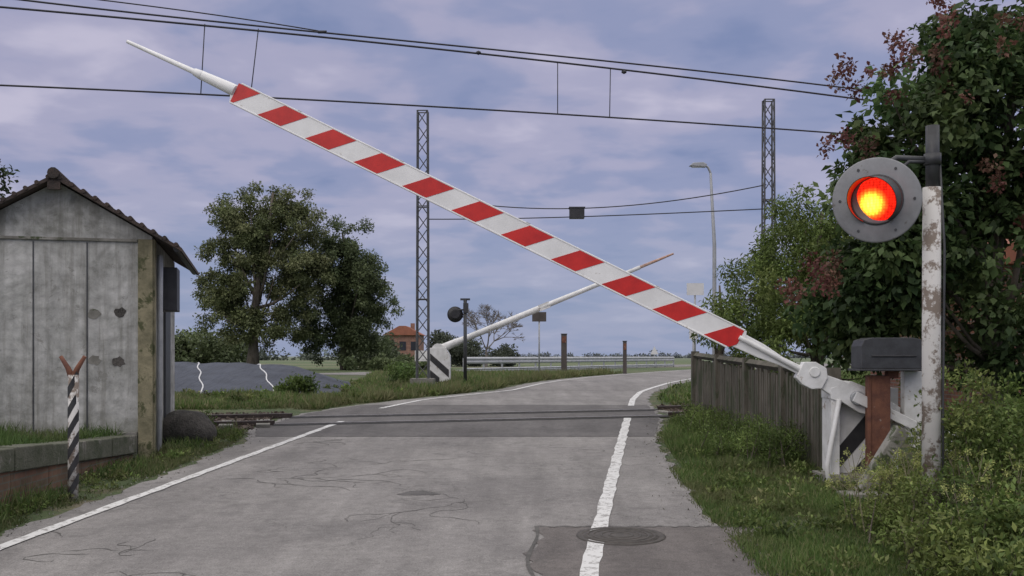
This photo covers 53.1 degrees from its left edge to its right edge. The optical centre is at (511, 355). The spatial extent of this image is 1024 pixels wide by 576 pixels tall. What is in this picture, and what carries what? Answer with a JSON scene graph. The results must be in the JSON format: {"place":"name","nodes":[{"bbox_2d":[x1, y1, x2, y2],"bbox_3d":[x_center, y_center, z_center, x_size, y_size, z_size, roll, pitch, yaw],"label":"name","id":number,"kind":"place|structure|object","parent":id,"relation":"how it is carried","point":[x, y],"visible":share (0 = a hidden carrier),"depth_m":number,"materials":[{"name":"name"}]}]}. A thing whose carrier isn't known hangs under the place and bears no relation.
{"place":"outdoors","nodes":[
{"label":"outdoors","id":0,"kind":"place"},
{"bbox_2d":[389,335,423,361],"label":"walls","id":1,"kind":"structure","parent":0,"point":[408,339],"depth_m":127.50,"materials":[{"name":"brick"}]},
{"bbox_2d":[391,342,415,349],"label":"windows","id":2,"kind":"structure","parent":1,"relation":"attached to","point":[413,346],"depth_m":127.45,"materials":[{"name":"grey glass"}]},
{"bbox_2d":[384,323,425,335],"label":"roof","id":3,"kind":"structure","parent":1,"relation":"on","point":[403,330],"depth_m":127.10,"materials":[{"name":"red tile"}]},
{"bbox_2d":[0,363,850,575],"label":"road","id":4,"kind":"structure","parent":0,"point":[512,491],"depth_m":10.26,"materials":[{"name":"grey asphalt"}]},
{"bbox_2d":[0,421,343,549],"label":"road marking","id":5,"kind":"object","parent":4,"relation":"on","point":[56,526],"visible":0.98,"depth_m":10.75,"materials":[{"name":"paint"}]},
{"bbox_2d":[23,439,604,575],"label":"road cracks","id":6,"kind":"object","parent":4,"relation":"on","point":[288,484],"visible":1,"depth_m":10.36,"materials":[{"name":"grey asphalt"}]},
{"bbox_2d":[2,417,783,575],"bbox_3d":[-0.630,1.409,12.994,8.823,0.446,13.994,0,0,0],"label":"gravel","id":7,"kind":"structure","parent":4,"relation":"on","point":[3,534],"depth_m":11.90,"materials":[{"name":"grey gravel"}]},
{"bbox_2d":[399,490,439,494],"bbox_3d":[-0.995,1.472,11.023,0.473,0.010,0.319,0,0,0],"label":"asphalt patch","id":8,"kind":"object","parent":4,"relation":"on","point":[421,492],"visible":1,"depth_m":10.97,"materials":[{"name":"grey asphalt"}]},
{"bbox_2d":[255,405,658,435],"bbox_3d":[-0.695,1.205,19.900,7.515,0.198,6.600,0,0,0],"label":"crossing road surface","id":9,"kind":"object","parent":4,"relation":"on","point":[643,426],"visible":0.93,"depth_m":18.79,"materials":[{"name":"grey asphalt"}]},
{"bbox_2d":[381,370,678,407],"bbox_3d":[11.777,0.984,61.522,2.450,0.294,83.922,0,0,22],"label":"road marking","id":10,"kind":"object","parent":4,"relation":"on","point":[489,392],"visible":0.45,"depth_m":27.83,"materials":[{"name":"paint"}]},
{"bbox_2d":[526,526,538,575],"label":"patch seam","id":11,"kind":"object","parent":4,"relation":"on","point":[529,553],"visible":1,"depth_m":8.10,"materials":[{"name":"grey asphalt"}]},
{"bbox_2d":[580,418,630,575],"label":"road marking","id":12,"kind":"object","parent":4,"relation":"on","point":[592,555],"visible":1,"depth_m":10.21,"materials":[{"name":"paint"}]},
{"bbox_2d":[534,525,727,527],"bbox_3d":[1.075,1.523,9.161,1.750,0.003,0.125,0,0,0],"label":"patch seam","id":13,"kind":"object","parent":4,"relation":"on","point":[637,525],"visible":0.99,"depth_m":9.15,"materials":[{"name":"grey asphalt"}]},
{"bbox_2d":[628,378,690,405],"bbox_3d":[17.191,0.974,62.001,3.025,0.273,83.431,0,0,22],"label":"road marking","id":14,"kind":"object","parent":4,"relation":"on","point":[633,399],"visible":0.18,"depth_m":26.92,"materials":[{"name":"paint"}]},
{"bbox_2d":[523,527,800,575],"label":"asphalt patch","id":15,"kind":"object","parent":4,"relation":"on","point":[677,551],"visible":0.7,"depth_m":8.01,"materials":[{"name":"grey asphalt"}]},
{"bbox_2d":[576,527,665,545],"bbox_3d":[0.930,1.543,8.750,0.760,0.052,0.760,0,0,0],"label":"manhole cover","id":16,"kind":"object","parent":15,"relation":"on","point":[625,536],"visible":0.99,"depth_m":8.71,"materials":[{"name":"metal"}]},
{"bbox_2d":[0,356,1017,575],"bbox_3d":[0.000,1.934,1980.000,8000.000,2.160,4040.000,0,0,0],"label":"ground","id":17,"kind":"structure","parent":0,"point":[330,366],"depth_m":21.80,"materials":[{"name":"green plant"}]},
{"bbox_2d":[0,159,19,197],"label":"side tree","id":18,"kind":"object","parent":17,"relation":"on","point":[3,175],"visible":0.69,"depth_m":22.71,"materials":[{"name":"green plant"}]},
{"bbox_2d":[0,435,136,504],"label":"retaining wall","id":19,"kind":"structure","parent":17,"relation":"on","point":[45,464],"depth_m":11.05,"materials":[{"name":"concrete"}]},
{"bbox_2d":[59,355,86,501],"bbox_3d":[-4.525,0.793,10.550,0.284,1.601,0.109,0,0,0],"label":"striped bollard","id":20,"kind":"object","parent":17,"relation":"on","point":[73,431],"visible":0.96,"depth_m":10.51,"materials":[{"name":"white paint"}]},
{"bbox_2d":[0,167,198,458],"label":"plaster shed","id":21,"kind":"structure","parent":17,"relation":"on","point":[95,280],"depth_m":13.79,"materials":[{"name":"concrete"}]},
{"bbox_2d":[156,247,195,453],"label":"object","id":22,"kind":"structure","parent":21,"relation":"in","point":[168,278],"depth_m":14.65,"materials":[{"name":"black paint"}]},
{"bbox_2d":[0,427,247,517],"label":"verge weeds","id":23,"kind":"object","parent":17,"relation":"on","point":[174,453],"visible":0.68,"depth_m":11.75,"materials":[{"name":"green plant"}]},
{"bbox_2d":[163,410,216,442],"bbox_3d":[-5.013,1.082,15.873,0.894,0.496,0.751,0,0,0],"label":"boulder","id":24,"kind":"object","parent":17,"relation":"on","point":[182,424],"visible":0.76,"depth_m":15.58,"materials":[{"name":"stone"}]},
{"bbox_2d":[164,407,217,448],"bbox_3d":[-4.963,1.194,15.930,0.792,0.750,2.586,0,0,-16],"label":"green shrub","id":25,"kind":"object","parent":17,"relation":"on","point":[211,420],"visible":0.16,"depth_m":15.17,"materials":[{"name":"green plant"}]},
{"bbox_2d":[175,325,259,363],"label":"distant trees","id":26,"kind":"object","parent":17,"relation":"on","point":[210,347],"visible":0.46,"depth_m":75.97,"materials":[{"name":"green plant"}]},
{"bbox_2d":[175,362,350,394],"bbox_3d":[-15.245,0.613,30.900,21.510,0.887,9.000,0,0,0],"label":"plastic covered mound","id":27,"kind":"object","parent":17,"relation":"on","point":[209,377],"visible":0.36,"depth_m":29.64,"materials":[{"name":"plastic"}]},
{"bbox_2d":[187,346,338,359],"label":"distant trees","id":28,"kind":"object","parent":17,"relation":"on","point":[263,355],"visible":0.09,"depth_m":199.43,"materials":[{"name":"green plant"}]},
{"bbox_2d":[190,181,338,364],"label":"tree","id":29,"kind":"object","parent":17,"relation":"on","point":[260,245],"visible":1,"depth_m":59.44,"materials":[{"name":"green plant"}]},
{"bbox_2d":[272,371,320,394],"bbox_3d":[-5.503,0.822,26.127,1.268,0.879,0.737,0,0,-18],"label":"green shrub","id":30,"kind":"object","parent":17,"relation":"on","point":[298,384],"visible":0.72,"depth_m":26.06,"materials":[{"name":"green plant"}]},
{"bbox_2d":[177,377,481,404],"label":"verge weeds","id":31,"kind":"object","parent":17,"relation":"on","point":[342,388],"visible":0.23,"depth_m":25.49,"materials":[{"name":"green plant"}]},
{"bbox_2d":[265,214,404,369],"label":"tree","id":32,"kind":"object","parent":17,"relation":"on","point":[357,286],"visible":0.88,"depth_m":62.15,"materials":[{"name":"green plant"}]},
{"bbox_2d":[350,324,402,364],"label":"distant trees","id":33,"kind":"object","parent":17,"relation":"on","point":[395,349],"visible":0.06,"depth_m":88.84,"materials":[{"name":"green plant"}]},
{"bbox_2d":[342,352,426,370],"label":"distant trees","id":34,"kind":"object","parent":17,"relation":"on","point":[377,362],"visible":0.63,"depth_m":58.35,"materials":[{"name":"green plant"}]},
{"bbox_2d":[384,361,423,383],"bbox_3d":[-3.244,0.638,31.604,1.385,1.011,1.755,0,0,0],"label":"green shrub","id":35,"kind":"object","parent":17,"relation":"on","point":[402,371],"visible":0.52,"depth_m":31.36,"materials":[{"name":"green plant"}]},
{"bbox_2d":[410,110,434,384],"bbox_3d":[-2.613,-3.012,30.000,0.680,8.338,0.680,0,0,0],"label":"catenary mast","id":36,"kind":"object","parent":17,"relation":"on","point":[427,299],"visible":0.81,"depth_m":29.84,"materials":[{"name":"metal"}]},
{"bbox_2d":[429,185,762,219],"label":"tension wires","id":37,"kind":"object","parent":36,"relation":"attached to","point":[576,212],"visible":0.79,"depth_m":29.15,"materials":[{"name":"metal"}]},
{"bbox_2d":[447,298,469,380],"bbox_3d":[-1.663,-0.419,31.961,0.715,2.762,0.300,0,0,-6],"label":"crossing signal light","id":38,"kind":"object","parent":17,"relation":"on","point":[456,314],"visible":0.98,"depth_m":31.97,"materials":[{"name":"grey metal"}]},
{"bbox_2d":[426,329,518,366],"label":"distant trees","id":39,"kind":"object","parent":17,"relation":"on","point":[473,348],"visible":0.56,"depth_m":82.11,"materials":[{"name":"green plant"}]},
{"bbox_2d":[462,303,524,366],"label":"bare tree","id":40,"kind":"object","parent":17,"relation":"on","point":[486,309],"visible":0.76,"depth_m":79.21,"materials":[{"name":"plant"}]},
{"bbox_2d":[205,403,842,430],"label":"railway track","id":41,"kind":"structure","parent":17,"relation":"on","point":[260,420],"depth_m":19.81,"materials":[{"name":"metal"}]},
{"bbox_2d":[532,312,545,371],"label":"direction sign","id":42,"kind":"object","parent":17,"relation":"on","point":[538,317],"visible":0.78,"depth_m":44.98,"materials":[{"name":"metal"}]},
{"bbox_2d":[126,40,957,485],"bbox_3d":[0.170,-1.179,11.979,9.877,5.419,0.839,0,0,3],"label":"level crossing barrier","id":43,"kind":"object","parent":17,"relation":"on","point":[868,416],"visible":0.87,"depth_m":11.96,"materials":[{"name":"white metal"}]},
{"bbox_2d":[415,253,673,382],"bbox_3d":[1.003,-1.188,32.817,8.273,4.156,0.510,0,0,3],"label":"level crossing barrier","id":44,"kind":"object","parent":17,"relation":"on","point":[440,361],"visible":0.91,"depth_m":32.75,"materials":[{"name":"white metal"}]},
{"bbox_2d":[561,334,566,370],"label":"kilometre post","id":45,"kind":"object","parent":17,"relation":"on","point":[564,351],"visible":0.84,"depth_m":48.92,"materials":[{"name":"metal"}]},
{"bbox_2d":[467,357,673,371],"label":"guardrail","id":46,"kind":"object","parent":17,"relation":"on","point":[491,360],"visible":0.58,"depth_m":59.60,"materials":[{"name":"metal"}]},
{"bbox_2d":[622,341,626,373],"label":"kilometre post","id":47,"kind":"object","parent":17,"relation":"on","point":[624,357],"visible":1,"depth_m":48.92,"materials":[{"name":"metal"}]},
{"bbox_2d":[651,347,657,367],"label":"warning sign","id":48,"kind":"object","parent":17,"relation":"on","point":[654,351],"visible":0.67,"depth_m":74.98,"materials":[{"name":"metal"}]},
{"bbox_2d":[655,383,690,404],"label":"verge weeds","id":49,"kind":"object","parent":17,"relation":"on","point":[675,396],"visible":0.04,"depth_m":24.98,"materials":[{"name":"green plant"}]},
{"bbox_2d":[518,351,832,357],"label":"distant trees","id":50,"kind":"object","parent":17,"relation":"on","point":[542,354],"visible":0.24,"depth_m":399.07,"materials":[{"name":"green plant"}]},
{"bbox_2d":[689,330,697,350],"bbox_3d":[6.384,-0.031,36.032,0.300,1.907,0.105,0,0,0],"label":"sign","id":51,"kind":"object","parent":17,"relation":"on","point":[690,331],"visible":0.17,"depth_m":35.98,"materials":[{"name":"metal"}]},
{"bbox_2d":[687,283,703,350],"bbox_3d":[6.441,-0.818,36.032,0.600,3.482,0.105,0,0,0],"label":"road sign","id":52,"kind":"object","parent":17,"relation":"on","point":[694,289],"visible":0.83,"depth_m":35.98,"materials":[{"name":"metal"}]},
{"bbox_2d":[689,162,715,361],"bbox_3d":[7.464,-3.350,40.000,1.065,8.400,0.280,0,0,0],"label":"street lamp","id":53,"kind":"object","parent":17,"relation":"on","point":[698,165],"visible":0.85,"depth_m":39.94,"materials":[{"name":"metal"}]},
{"bbox_2d":[671,398,811,468],"bbox_3d":[3.230,1.144,15.833,1.312,0.790,6.699,0,0,0],"label":"green shrub","id":54,"kind":"object","parent":17,"relation":"on","point":[760,440],"visible":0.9,"depth_m":13.61,"materials":[{"name":"green plant"}]},
{"bbox_2d":[691,351,840,469],"bbox_3d":[3.739,0.704,16.185,0.167,1.594,7.980,0,0,-2],"label":"picket fence","id":55,"kind":"object","parent":17,"relation":"on","point":[745,387],"visible":0.51,"depth_m":15.39,"materials":[{"name":"grey wood"}]},
{"bbox_2d":[688,194,843,365],"bbox_3d":[5.828,-1.213,22.529,3.780,4.753,2.053,0,0,0],"label":"garden tree","id":56,"kind":"object","parent":17,"relation":"on","point":[734,350],"visible":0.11,"depth_m":22.46,"materials":[{"name":"green plant"}]},
{"bbox_2d":[761,98,775,371],"bbox_3d":[7.136,-2.972,28.500,0.640,8.325,0.640,0,0,0],"label":"catenary mast","id":57,"kind":"object","parent":17,"relation":"on","point":[764,200],"visible":0.41,"depth_m":28.45,"materials":[{"name":"metal"}]},
{"bbox_2d":[679,431,956,575],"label":"verge weeds","id":58,"kind":"object","parent":17,"relation":"on","point":[781,528],"visible":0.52,"depth_m":9.84,"materials":[{"name":"green plant"}]},
{"bbox_2d":[699,172,962,391],"bbox_3d":[5.549,-1.008,18.114,4.441,4.583,2.719,0,0,-12],"label":"garden tree","id":59,"kind":"object","parent":17,"relation":"on","point":[781,330],"visible":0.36,"depth_m":17.89,"materials":[{"name":"green plant"}]},
{"bbox_2d":[836,425,908,500],"bbox_3d":[3.771,1.230,10.640,0.752,0.999,0.380,0,0,0],"label":"leaning post","id":60,"kind":"object","parent":17,"relation":"on","point":[894,438],"visible":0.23,"depth_m":10.67,"materials":[{"name":"metal"}]},
{"bbox_2d":[832,124,945,520],"bbox_3d":[3.348,-0.205,8.936,0.998,3.690,0.548,0,0,0],"label":"crossing signal light","id":61,"kind":"object","parent":17,"relation":"on","point":[878,199],"visible":0.98,"depth_m":9.04,"materials":[{"name":"grey metal"}]},
{"bbox_2d":[774,0,1023,412],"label":"flowering tree","id":62,"kind":"object","parent":17,"relation":"on","point":[974,61],"visible":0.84,"depth_m":12.62,"materials":[{"name":"green plant"}]},
{"bbox_2d":[824,442,1023,547],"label":"tall weeds","id":63,"kind":"object","parent":17,"relation":"on","point":[886,471],"visible":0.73,"depth_m":9.00,"materials":[{"name":"plant"}]},
{"bbox_2d":[836,424,1018,553],"bbox_3d":[3.525,1.218,8.902,1.344,1.080,3.458,0,0,16],"label":"green shrub","id":64,"kind":"object","parent":17,"relation":"on","point":[891,515],"visible":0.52,"depth_m":8.82,"materials":[{"name":"green plant"}]},
{"bbox_2d":[870,266,1023,428],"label":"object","id":65,"kind":"structure","parent":17,"relation":"on","point":[894,383],"depth_m":17.94,"materials":[{"name":"green plant"}]},
{"bbox_2d":[887,360,1023,575],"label":"green shrub","id":66,"kind":"object","parent":17,"relation":"on","point":[997,433],"visible":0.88,"depth_m":8.17,"materials":[{"name":"green plant"}]},
{"bbox_2d":[0,0,1023,148],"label":"overhead wires","id":67,"kind":"object","parent":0,"point":[623,71],"visible":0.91,"depth_m":19.74,"materials":[{"name":"metal"}]},
{"bbox_2d":[0,0,1023,355],"label":"sky","id":68,"kind":"structure","parent":0,"point":[159,159],"materials":[{"name":"blue"}]},
{"bbox_2d":[320,362,799,374],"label":"side road","id":69,"kind":"structure","parent":0,"point":[354,373],"depth_m":52.26,"materials":[{"name":"grey asphalt"}]},
{"bbox_2d":[987,239,1023,265],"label":"roof","id":70,"kind":"structure","parent":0,"point":[1010,253],"depth_m":16.70,"materials":[{"name":"red tile"}]}
]}

